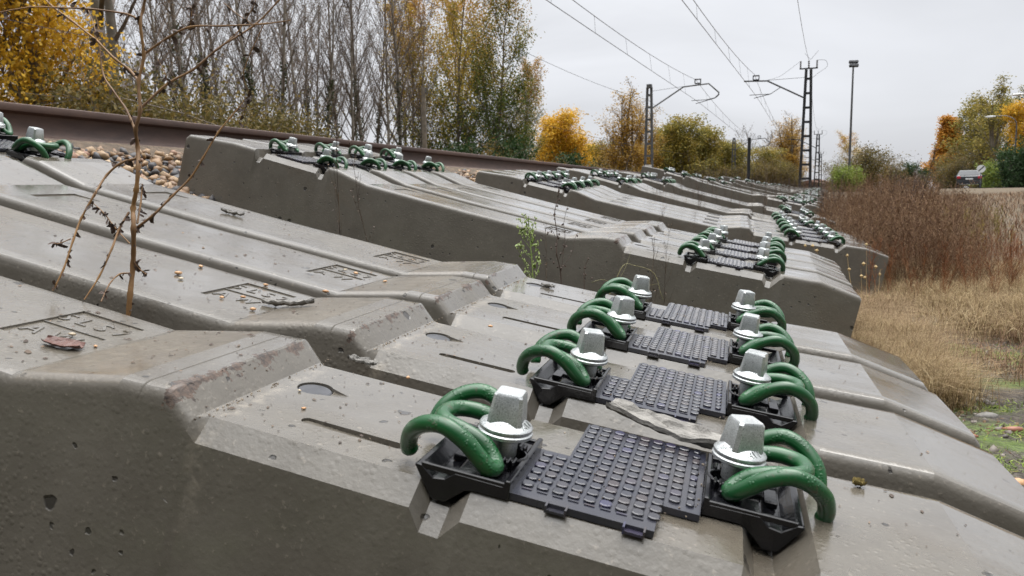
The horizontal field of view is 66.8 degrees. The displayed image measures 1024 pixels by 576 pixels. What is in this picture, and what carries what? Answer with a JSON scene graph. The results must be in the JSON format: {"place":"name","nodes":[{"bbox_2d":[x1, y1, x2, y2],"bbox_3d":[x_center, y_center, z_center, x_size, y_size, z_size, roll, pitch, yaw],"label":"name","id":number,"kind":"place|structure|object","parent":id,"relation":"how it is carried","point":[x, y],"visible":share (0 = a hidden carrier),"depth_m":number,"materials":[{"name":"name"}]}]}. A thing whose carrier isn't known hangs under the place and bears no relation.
{"place":"outdoors","nodes":[
{"label":"outdoors","id":0,"kind":"place"},
{"bbox_2d":[0,0,1023,187],"label":"sky","id":1,"kind":"structure","parent":0,"point":[918,59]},
{"bbox_2d":[92,158,1023,486],"bbox_3d":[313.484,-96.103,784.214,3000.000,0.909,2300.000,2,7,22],"label":"ground","id":2,"kind":"structure","parent":0,"point":[1010,442],"depth_m":2.31,"materials":[{"name":"plant"}]},
{"bbox_2d":[0,0,144,111],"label":"tree","id":3,"kind":"object","parent":2,"relation":"on","point":[31,55],"visible":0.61,"depth_m":24.41,"materials":[{"name":"yellow plant"}]},
{"bbox_2d":[2,35,183,119],"bbox_3d":[-13.103,-4.890,24.232,5.788,6.061,6.784,2,7,22],"label":"shrub","id":4,"kind":"object","parent":2,"relation":"on","point":[75,98],"visible":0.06,"depth_m":23.63,"materials":[{"name":"green plant"}]},
{"bbox_2d":[28,0,196,103],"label":"tree","id":5,"kind":"object","parent":2,"relation":"on","point":[109,16],"visible":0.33,"depth_m":30.46,"materials":[{"name":"brown plant"}]},
{"bbox_2d":[34,38,213,122],"bbox_3d":[-12.099,-4.895,24.886,5.618,5.883,6.584,-4,8,-29],"label":"shrub","id":6,"kind":"object","parent":2,"relation":"on","point":[161,115],"visible":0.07,"depth_m":24.16,"materials":[{"name":"green plant"}]},
{"bbox_2d":[2,43,254,124],"bbox_3d":[-11.697,-5.133,25.632,9.131,6.258,7.976,2,7,22],"label":"shrub","id":7,"kind":"object","parent":2,"relation":"on","point":[100,100],"visible":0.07,"depth_m":24.47,"materials":[{"name":"green plant"}]},
{"bbox_2d":[113,0,192,109],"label":"poplar tree","id":8,"kind":"object","parent":2,"relation":"on","point":[146,43],"visible":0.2,"depth_m":38.79,"materials":[{"name":"brown plant"}]},
{"bbox_2d":[102,0,213,113],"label":"poplar tree","id":9,"kind":"object","parent":2,"relation":"on","point":[154,39],"visible":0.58,"depth_m":29.06,"materials":[{"name":"brown plant"}]},
{"bbox_2d":[136,0,212,119],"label":"poplar tree","id":10,"kind":"object","parent":2,"relation":"on","point":[172,86],"visible":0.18,"depth_m":37.93,"materials":[{"name":"brown plant"}]},
{"bbox_2d":[128,0,223,121],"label":"poplar tree","id":11,"kind":"object","parent":2,"relation":"on","point":[178,46],"visible":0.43,"depth_m":32.05,"materials":[{"name":"brown plant"}]},
{"bbox_2d":[159,0,241,117],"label":"poplar tree","id":12,"kind":"object","parent":2,"relation":"on","point":[223,89],"visible":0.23,"depth_m":42.78,"materials":[{"name":"brown plant"}]},
{"bbox_2d":[167,0,247,117],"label":"poplar tree","id":13,"kind":"object","parent":2,"relation":"on","point":[213,64],"visible":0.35,"depth_m":33.79,"materials":[{"name":"brown plant"}]},
{"bbox_2d":[132,57,300,133],"bbox_3d":[-10.656,-5.791,30.899,6.984,6.240,5.958,3,8,26],"label":"shrub","id":14,"kind":"object","parent":2,"relation":"on","point":[280,114],"visible":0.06,"depth_m":30.44,"materials":[{"name":"green plant"}]},
{"bbox_2d":[190,1,253,122],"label":"poplar tree","id":15,"kind":"object","parent":2,"relation":"on","point":[217,54],"visible":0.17,"depth_m":47.11,"materials":[{"name":"brown plant"}]},
{"bbox_2d":[159,52,292,131],"bbox_3d":[-11.761,-5.601,29.395,5.958,6.240,6.984,1,7,14],"label":"shrub","id":16,"kind":"object","parent":2,"relation":"on","point":[220,110],"visible":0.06,"depth_m":28.93,"materials":[{"name":"green plant"}]},
{"bbox_2d":[200,0,279,125],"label":"poplar tree","id":17,"kind":"object","parent":2,"relation":"on","point":[240,55],"visible":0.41,"depth_m":40.50,"materials":[{"name":"brown plant"}]},
{"bbox_2d":[206,0,285,121],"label":"poplar tree","id":18,"kind":"object","parent":2,"relation":"on","point":[247,76],"visible":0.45,"depth_m":36.87,"materials":[{"name":"brown plant"}]},
{"bbox_2d":[217,0,287,120],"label":"poplar tree","id":19,"kind":"object","parent":2,"relation":"on","point":[251,55],"visible":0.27,"depth_m":51.81,"materials":[{"name":"brown plant"}]},
{"bbox_2d":[18,137,492,175],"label":"track bed","id":20,"kind":"object","parent":2,"relation":"on","point":[109,147],"depth_m":3.64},
{"bbox_2d":[0,101,640,175],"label":"running rail","id":21,"kind":"object","parent":20,"relation":"on","point":[66,124],"visible":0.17,"depth_m":4.08,"materials":[{"name":"metal"}]},
{"bbox_2d":[219,0,298,121],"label":"poplar tree","id":22,"kind":"object","parent":2,"relation":"on","point":[263,85],"visible":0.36,"depth_m":46.03,"materials":[{"name":"brown plant"}]},
{"bbox_2d":[47,141,479,200],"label":"ballast","id":23,"kind":"structure","parent":2,"relation":"on","point":[154,167],"depth_m":3.35,"materials":[{"name":"gravel"}]},
{"bbox_2d":[232,0,309,128],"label":"poplar tree","id":24,"kind":"object","parent":2,"relation":"on","point":[282,82],"visible":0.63,"depth_m":38.54,"materials":[{"name":"brown plant"}]},
{"bbox_2d":[212,81,340,137],"bbox_3d":[-10.684,-5.669,31.955,8.428,5.777,7.362,-4,8,-28],"label":"shrub","id":25,"kind":"object","parent":2,"relation":"on","point":[290,128],"visible":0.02,"depth_m":32.30,"materials":[{"name":"green plant"}]},
{"bbox_2d":[231,85,340,137],"bbox_3d":[-9.480,-5.962,34.354,5.447,5.705,6.385,-7,9,-43],"label":"shrub","id":26,"kind":"object","parent":2,"relation":"on","point":[324,133],"visible":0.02,"depth_m":33.88,"materials":[{"name":"green plant"}]},
{"bbox_2d":[254,0,320,127],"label":"poplar tree","id":27,"kind":"object","parent":2,"relation":"on","point":[287,5],"visible":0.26,"depth_m":55.78,"materials":[{"name":"brown plant"}]},
{"bbox_2d":[230,89,355,137],"bbox_3d":[-10.617,-5.682,32.807,6.185,5.526,5.277,3,8,28],"label":"shrub","id":28,"kind":"object","parent":2,"relation":"on","point":[298,125],"visible":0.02,"depth_m":32.84,"materials":[{"name":"green plant"}]},
{"bbox_2d":[255,0,346,131],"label":"poplar tree","id":29,"kind":"object","parent":2,"relation":"on","point":[292,64],"visible":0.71,"depth_m":41.38,"materials":[{"name":"brown plant"}]},
{"bbox_2d":[278,0,333,134],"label":"poplar tree","id":30,"kind":"object","parent":2,"relation":"on","point":[308,107],"visible":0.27,"depth_m":52.41,"materials":[{"name":"brown plant"}]},
{"bbox_2d":[277,0,353,137],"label":"poplar tree","id":31,"kind":"object","parent":2,"relation":"on","point":[316,74],"visible":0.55,"depth_m":45.60,"materials":[{"name":"brown plant"}]},
{"bbox_2d":[303,0,359,136],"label":"poplar tree","id":32,"kind":"object","parent":2,"relation":"on","point":[328,88],"visible":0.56,"depth_m":44.05,"materials":[{"name":"brown plant"}]},
{"bbox_2d":[306,0,360,138],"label":"poplar tree","id":33,"kind":"object","parent":2,"relation":"on","point":[330,41],"visible":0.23,"depth_m":59.10,"materials":[{"name":"brown plant"}]},
{"bbox_2d":[310,0,390,140],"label":"poplar tree","id":34,"kind":"object","parent":2,"relation":"on","point":[351,95],"visible":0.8,"depth_m":46.05,"materials":[{"name":"brown plant"}]},
{"bbox_2d":[319,0,381,140],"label":"poplar tree","id":35,"kind":"object","parent":2,"relation":"on","point":[356,136],"visible":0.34,"depth_m":63.45,"materials":[{"name":"brown plant"}]},
{"bbox_2d":[322,0,386,141],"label":"poplar tree","id":36,"kind":"object","parent":2,"relation":"on","point":[360,129],"visible":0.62,"depth_m":46.92,"materials":[{"name":"brown plant"}]},
{"bbox_2d":[358,1,404,143],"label":"poplar tree","id":37,"kind":"object","parent":2,"relation":"on","point":[377,137],"visible":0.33,"depth_m":58.12,"materials":[{"name":"brown plant"}]},
{"bbox_2d":[355,0,424,144],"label":"poplar tree","id":38,"kind":"object","parent":2,"relation":"on","point":[386,97],"visible":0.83,"depth_m":50.28,"materials":[{"name":"brown plant"}]},
{"bbox_2d":[364,0,427,145],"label":"poplar tree","id":39,"kind":"object","parent":2,"relation":"on","point":[400,134],"visible":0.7,"depth_m":50.60,"materials":[{"name":"brown plant"}]},
{"bbox_2d":[381,0,438,148],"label":"poplar tree","id":40,"kind":"object","parent":2,"relation":"on","point":[413,123],"visible":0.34,"depth_m":56.41,"materials":[{"name":"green plant"}]},
{"bbox_2d":[392,0,457,148],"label":"poplar tree","id":41,"kind":"object","parent":2,"relation":"on","point":[419,91],"visible":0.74,"depth_m":54.34,"materials":[{"name":"brown plant"}]},
{"bbox_2d":[377,0,476,150],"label":"poplar tree","id":42,"kind":"object","parent":2,"relation":"on","point":[413,51],"visible":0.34,"depth_m":56.44,"materials":[{"name":"brown plant"}]},
{"bbox_2d":[416,0,495,154],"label":"poplar tree","id":43,"kind":"object","parent":2,"relation":"on","point":[453,9],"visible":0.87,"depth_m":54.54,"materials":[{"name":"green plant"}]},
{"bbox_2d":[407,0,515,150],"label":"poplar tree","id":44,"kind":"object","parent":2,"relation":"on","point":[435,34],"visible":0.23,"depth_m":61.90,"materials":[{"name":"green plant"}]},
{"bbox_2d":[0,112,927,390],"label":"concrete sleeper","id":45,"kind":"object","parent":2,"relation":"on","point":[32,148],"visible":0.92,"depth_m":1.63,"materials":[{"name":"grey concrete"}]},
{"bbox_2d":[432,136,501,156],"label":"shrub","id":46,"kind":"object","parent":2,"relation":"on","point":[466,149],"visible":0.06,"depth_m":48.73,"materials":[{"name":"green plant"}]},
{"bbox_2d":[431,0,545,154],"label":"poplar tree","id":47,"kind":"object","parent":2,"relation":"on","point":[499,105],"visible":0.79,"depth_m":54.17,"materials":[{"name":"green plant"}]},
{"bbox_2d":[0,156,979,447],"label":"concrete sleeper","id":48,"kind":"object","parent":2,"relation":"on","point":[24,188],"visible":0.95,"depth_m":1.30,"materials":[{"name":"grey concrete"}]},
{"bbox_2d":[455,1,535,155],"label":"poplar tree","id":49,"kind":"object","parent":2,"relation":"on","point":[479,119],"visible":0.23,"depth_m":58.76,"materials":[{"name":"green plant"}]},
{"bbox_2d":[481,129,539,160],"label":"shrub","id":50,"kind":"object","parent":2,"relation":"on","point":[514,147],"visible":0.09,"depth_m":51.06,"materials":[{"name":"green plant"}]},
{"bbox_2d":[0,276,1023,575],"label":"concrete sleeper","id":51,"kind":"object","parent":2,"relation":"on","point":[112,464],"visible":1,"depth_m":0.68,"materials":[{"name":"grey concrete"}]},
{"bbox_2d":[41,335,85,348],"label":"fallen leaf","id":52,"kind":"object","parent":51,"relation":"on","point":[61,342],"visible":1,"depth_m":0.82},
{"bbox_2d":[0,0,290,316],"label":"dead weed","id":53,"kind":"object","parent":51,"relation":"on","point":[134,230],"visible":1,"depth_m":1.03,"materials":[{"name":"brown plant"}]},
{"bbox_2d":[5,172,981,553],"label":"crumbs","id":54,"kind":"object","parent":51,"relation":"on","point":[339,314],"visible":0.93,"depth_m":0.94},
{"bbox_2d":[606,398,720,449],"bbox_3d":[0.168,0.146,0.812,0.150,0.017,0.044,16,12,33],"label":"bark piece","id":55,"kind":"object","parent":51,"relation":"on","point":[691,433],"visible":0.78,"depth_m":0.82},
{"bbox_2d":[0,205,1023,536],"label":"concrete sleeper","id":56,"kind":"object","parent":2,"relation":"on","point":[578,381],"visible":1,"depth_m":0.98,"materials":[{"name":"grey concrete"}]},
{"bbox_2d":[177,135,860,337],"bbox_3d":[-0.080,-0.228,2.929,2.594,0.314,0.286,15,12,15],"label":"concrete sleeper","id":57,"kind":"object","parent":2,"relation":"on","point":[285,180],"visible":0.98,"depth_m":2.83,"materials":[{"name":"grey concrete"}]},
{"bbox_2d":[500,56,549,161],"bbox_3d":[0.420,-10.998,55.359,4.657,10.748,4.486,-6,9,-39],"label":"poplar tree","id":58,"kind":"object","parent":2,"relation":"on","point":[533,115],"visible":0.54,"depth_m":54.92,"materials":[{"name":"green plant"}]},
{"bbox_2d":[508,55,546,159],"bbox_3d":[1.119,-12.633,62.939,3.523,12.201,3.719,1,7,16],"label":"poplar tree","id":59,"kind":"object","parent":2,"relation":"on","point":[535,64],"visible":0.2,"depth_m":61.95,"materials":[{"name":"green plant"}]},
{"bbox_2d":[515,213,541,278],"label":"green weed","id":60,"kind":"object","parent":2,"relation":"on","point":[532,239],"visible":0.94,"depth_m":2.00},
{"bbox_2d":[242,139,851,286],"bbox_3d":[0.026,-0.269,3.236,2.594,0.314,0.286,15,12,15],"label":"concrete sleeper","id":61,"kind":"object","parent":2,"relation":"on","point":[403,179],"visible":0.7,"depth_m":3.16,"materials":[{"name":"grey concrete"}]},
{"bbox_2d":[529,104,602,166],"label":"tree","id":62,"kind":"object","parent":2,"relation":"on","point":[560,140],"visible":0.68,"depth_m":88.39,"materials":[{"name":"yellow plant"}]},
{"bbox_2d":[297,143,844,276],"bbox_3d":[0.121,-0.308,3.516,2.594,0.314,0.286,15,12,15],"label":"concrete sleeper","id":63,"kind":"object","parent":2,"relation":"on","point":[400,163],"visible":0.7,"depth_m":3.46,"materials":[{"name":"grey concrete"}]},
{"bbox_2d":[546,147,597,167],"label":"shrub","id":64,"kind":"object","parent":2,"relation":"on","point":[571,159],"visible":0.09,"depth_m":80.22,"materials":[{"name":"green plant"}]},
{"bbox_2d":[327,128,841,304],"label":"thin stalks","id":65,"kind":"object","parent":2,"relation":"on","point":[725,174],"visible":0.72,"depth_m":8.73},
{"bbox_2d":[339,146,840,270],"bbox_3d":[0.224,-0.346,3.801,2.594,0.314,0.286,15,12,15],"label":"concrete sleeper","id":66,"kind":"object","parent":2,"relation":"on","point":[428,165],"visible":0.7,"depth_m":3.75,"materials":[{"name":"grey concrete"}]},
{"bbox_2d":[589,76,661,171],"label":"tree","id":67,"kind":"object","parent":2,"relation":"on","point":[618,160],"visible":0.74,"depth_m":84.75,"materials":[{"name":"brown plant"}]},
{"bbox_2d":[626,98,671,169],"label":"tree","id":68,"kind":"object","parent":2,"relation":"on","point":[641,139],"visible":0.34,"depth_m":90.14,"materials":[{"name":"brown plant"}]},
{"bbox_2d":[644,78,718,166],"bbox_3d":[10.365,-9.235,47.834,4.577,7.032,0.300,2,7,22],"label":"catenary mast","id":69,"kind":"object","parent":2,"relation":"on","point":[650,107],"visible":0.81,"depth_m":48.31,"materials":[{"name":"grey metal"}]},
{"bbox_2d":[475,171,888,294],"bbox_3d":[1.005,-0.419,4.995,2.594,0.314,0.286,14,12,14],"label":"concrete sleeper","id":70,"kind":"object","parent":2,"relation":"on","point":[575,197],"visible":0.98,"depth_m":4.87,"materials":[{"name":"grey concrete"}]},
{"bbox_2d":[648,112,716,174],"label":"tree","id":71,"kind":"object","parent":2,"relation":"on","point":[679,144],"visible":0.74,"depth_m":91.44,"materials":[{"name":"green plant"}]},
{"bbox_2d":[556,167,814,227],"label":"concrete sleeper","id":72,"kind":"object","parent":2,"relation":"on","point":[625,187],"visible":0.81,"depth_m":7.08,"materials":[{"name":"grey concrete"}]},
{"bbox_2d":[493,170,878,250],"bbox_3d":[1.086,-0.464,5.278,2.594,0.314,0.286,14,12,15],"label":"concrete sleeper","id":73,"kind":"object","parent":2,"relation":"on","point":[547,175],"visible":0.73,"depth_m":5.23,"materials":[{"name":"grey concrete"}]},
{"bbox_2d":[504,170,868,244],"bbox_3d":[1.171,-0.510,5.568,2.594,0.314,0.286,14,12,15],"label":"concrete sleeper","id":74,"kind":"object","parent":2,"relation":"on","point":[556,176],"visible":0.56,"depth_m":5.52,"materials":[{"name":"grey concrete"}]},
{"bbox_2d":[517,170,862,240],"bbox_3d":[1.256,-0.556,5.858,2.594,0.314,0.286,14,12,14],"label":"concrete sleeper","id":75,"kind":"object","parent":2,"relation":"on","point":[565,174],"visible":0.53,"depth_m":5.81,"materials":[{"name":"grey concrete"}]},
{"bbox_2d":[573,168,811,224],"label":"concrete sleeper","id":76,"kind":"object","parent":2,"relation":"on","point":[802,218],"visible":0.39,"depth_m":7.61,"materials":[{"name":"grey concrete"}]},
{"bbox_2d":[569,168,837,231],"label":"concrete sleeper","id":77,"kind":"object","parent":2,"relation":"on","point":[608,174],"visible":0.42,"depth_m":7.39,"materials":[{"name":"grey concrete"}]},
{"bbox_2d":[678,120,736,177],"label":"tree","id":78,"kind":"object","parent":2,"relation":"on","point":[713,143],"visible":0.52,"depth_m":94.95,"materials":[{"name":"green plant"}]},
{"bbox_2d":[614,171,835,228],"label":"concrete sleeper","id":79,"kind":"object","parent":2,"relation":"on","point":[711,199],"visible":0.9,"depth_m":9.14,"materials":[{"name":"grey concrete"}]},
{"bbox_2d":[707,136,752,176],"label":"tree","id":80,"kind":"object","parent":2,"relation":"on","point":[727,159],"visible":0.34,"depth_m":98.31,"materials":[{"name":"green plant"}]},
{"bbox_2d":[640,166,823,213],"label":"concrete sleeper","id":81,"kind":"object","parent":2,"relation":"on","point":[743,196],"visible":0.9,"depth_m":11.09,"materials":[{"name":"grey concrete"}]},
{"bbox_2d":[750,143,789,181],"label":"tree","id":82,"kind":"object","parent":2,"relation":"on","point":[770,153],"visible":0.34,"depth_m":103.19,"materials":[{"name":"green plant"}]},
{"bbox_2d":[757,154,795,184],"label":"shrub","id":83,"kind":"object","parent":2,"relation":"on","point":[770,167],"visible":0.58,"depth_m":91.46,"materials":[{"name":"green plant"}]},
{"bbox_2d":[744,50,827,186],"bbox_3d":[16.256,-9.703,46.532,4.679,8.546,0.168,2,7,22],"label":"catenary mast","id":84,"kind":"object","parent":2,"relation":"on","point":[809,150],"visible":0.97,"depth_m":46.05,"materials":[{"name":"metal"}]},
{"bbox_2d":[762,109,813,181],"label":"tree","id":85,"kind":"object","parent":2,"relation":"on","point":[793,156],"visible":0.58,"depth_m":108.70,"materials":[{"name":"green plant"}]},
{"bbox_2d":[827,162,869,191],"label":"shrub","id":86,"kind":"object","parent":2,"relation":"on","point":[838,174],"visible":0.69,"depth_m":54.31,"materials":[{"name":"green plant"}]},
{"bbox_2d":[830,138,921,191],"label":"shrub","id":87,"kind":"object","parent":2,"relation":"on","point":[872,161],"visible":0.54,"depth_m":59.13,"materials":[{"name":"green plant"}]},
{"bbox_2d":[812,167,1023,290],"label":"dry weeds","id":88,"kind":"object","parent":2,"relation":"on","point":[887,218],"visible":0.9,"depth_m":5.24,"materials":[{"name":"plant"}]},
{"bbox_2d":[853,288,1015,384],"bbox_3d":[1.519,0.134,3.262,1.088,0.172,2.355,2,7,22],"label":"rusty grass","id":89,"kind":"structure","parent":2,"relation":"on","point":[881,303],"depth_m":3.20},
{"bbox_2d":[851,305,1023,416],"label":"golden grass","id":90,"kind":"structure","parent":2,"relation":"on","point":[958,389],"depth_m":2.39,"materials":[{"name":"plant"}]},
{"bbox_2d":[853,251,1023,349],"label":"straw grass","id":91,"kind":"structure","parent":2,"relation":"on","point":[996,301],"depth_m":3.81,"materials":[{"name":"plant"}]},
{"bbox_2d":[854,259,1023,386],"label":"brown grass","id":92,"kind":"structure","parent":2,"relation":"on","point":[1019,367],"depth_m":2.92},
{"bbox_2d":[919,114,964,186],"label":"tree","id":93,"kind":"object","parent":2,"relation":"on","point":[944,130],"visible":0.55,"depth_m":120.36,"materials":[{"name":"orange plant"}]},
{"bbox_2d":[863,218,1023,299],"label":"red weeds","id":94,"kind":"object","parent":2,"relation":"on","point":[1011,258],"visible":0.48,"depth_m":4.40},
{"bbox_2d":[924,143,982,187],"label":"shrub","id":95,"kind":"object","parent":2,"relation":"on","point":[952,170],"visible":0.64,"depth_m":85.78,"materials":[{"name":"green plant"}]},
{"bbox_2d":[951,142,998,187],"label":"shrub","id":96,"kind":"object","parent":2,"relation":"on","point":[971,162],"visible":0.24,"depth_m":80.53,"materials":[{"name":"green plant"}]},
{"bbox_2d":[930,94,1020,186],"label":"tree","id":97,"kind":"object","parent":2,"relation":"on","point":[964,113],"visible":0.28,"depth_m":92.57,"materials":[{"name":"green plant"}]},
{"bbox_2d":[941,332,1023,473],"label":"green ground cover","id":98,"kind":"object","parent":2,"relation":"on","point":[1003,410],"visible":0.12,"depth_m":2.14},
{"bbox_2d":[947,312,1023,473],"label":"pebbles","id":99,"kind":"object","parent":2,"relation":"on","point":[993,448],"visible":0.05,"depth_m":2.06,"materials":[{"name":"stone"}]},
{"bbox_2d":[956,96,1017,161],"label":"tree","id":100,"kind":"object","parent":2,"relation":"on","point":[970,115],"visible":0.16,"depth_m":88.66,"materials":[{"name":"green plant"}]},
{"bbox_2d":[969,156,1005,187],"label":"shrub","id":101,"kind":"object","parent":2,"relation":"on","point":[989,180],"visible":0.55,"depth_m":73.98,"materials":[{"name":"green plant"}]},
{"bbox_2d":[959,72,1023,167],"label":"tree","id":102,"kind":"object","parent":2,"relation":"on","point":[989,125],"visible":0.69,"depth_m":79.63,"materials":[{"name":"green plant"}]},
{"bbox_2d":[986,144,1023,186],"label":"shrub","id":103,"kind":"object","parent":2,"relation":"on","point":[1003,176],"visible":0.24,"depth_m":65.13,"materials":[{"name":"green plant"}]},
{"bbox_2d":[992,134,1023,187],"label":"shrub","id":104,"kind":"object","parent":2,"relation":"on","point":[1016,175],"visible":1,"depth_m":61.53,"materials":[{"name":"green plant"}]},
{"bbox_2d":[995,96,1023,152],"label":"tree","id":105,"kind":"object","parent":2,"relation":"on","point":[1017,113],"visible":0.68,"depth_m":69.09,"materials":[{"name":"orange plant"}]},
{"bbox_2d":[871,187,1017,190],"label":"road","id":106,"kind":"structure","parent":0,"point":[993,187],"depth_m":60.54,"materials":[{"name":"asphalt"}]},
{"bbox_2d":[955,170,984,187],"bbox_3d":[38.283,-9.102,65.033,2.200,1.460,4.390,3,8,30],"label":"parked car","id":107,"kind":"object","parent":106,"relation":"on","point":[964,176],"visible":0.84,"depth_m":63.40,"materials":[{"name":"paint"}]},
{"bbox_2d":[879,191,1023,261],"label":"grass","id":108,"kind":"structure","parent":0,"point":[1006,201],"depth_m":16.72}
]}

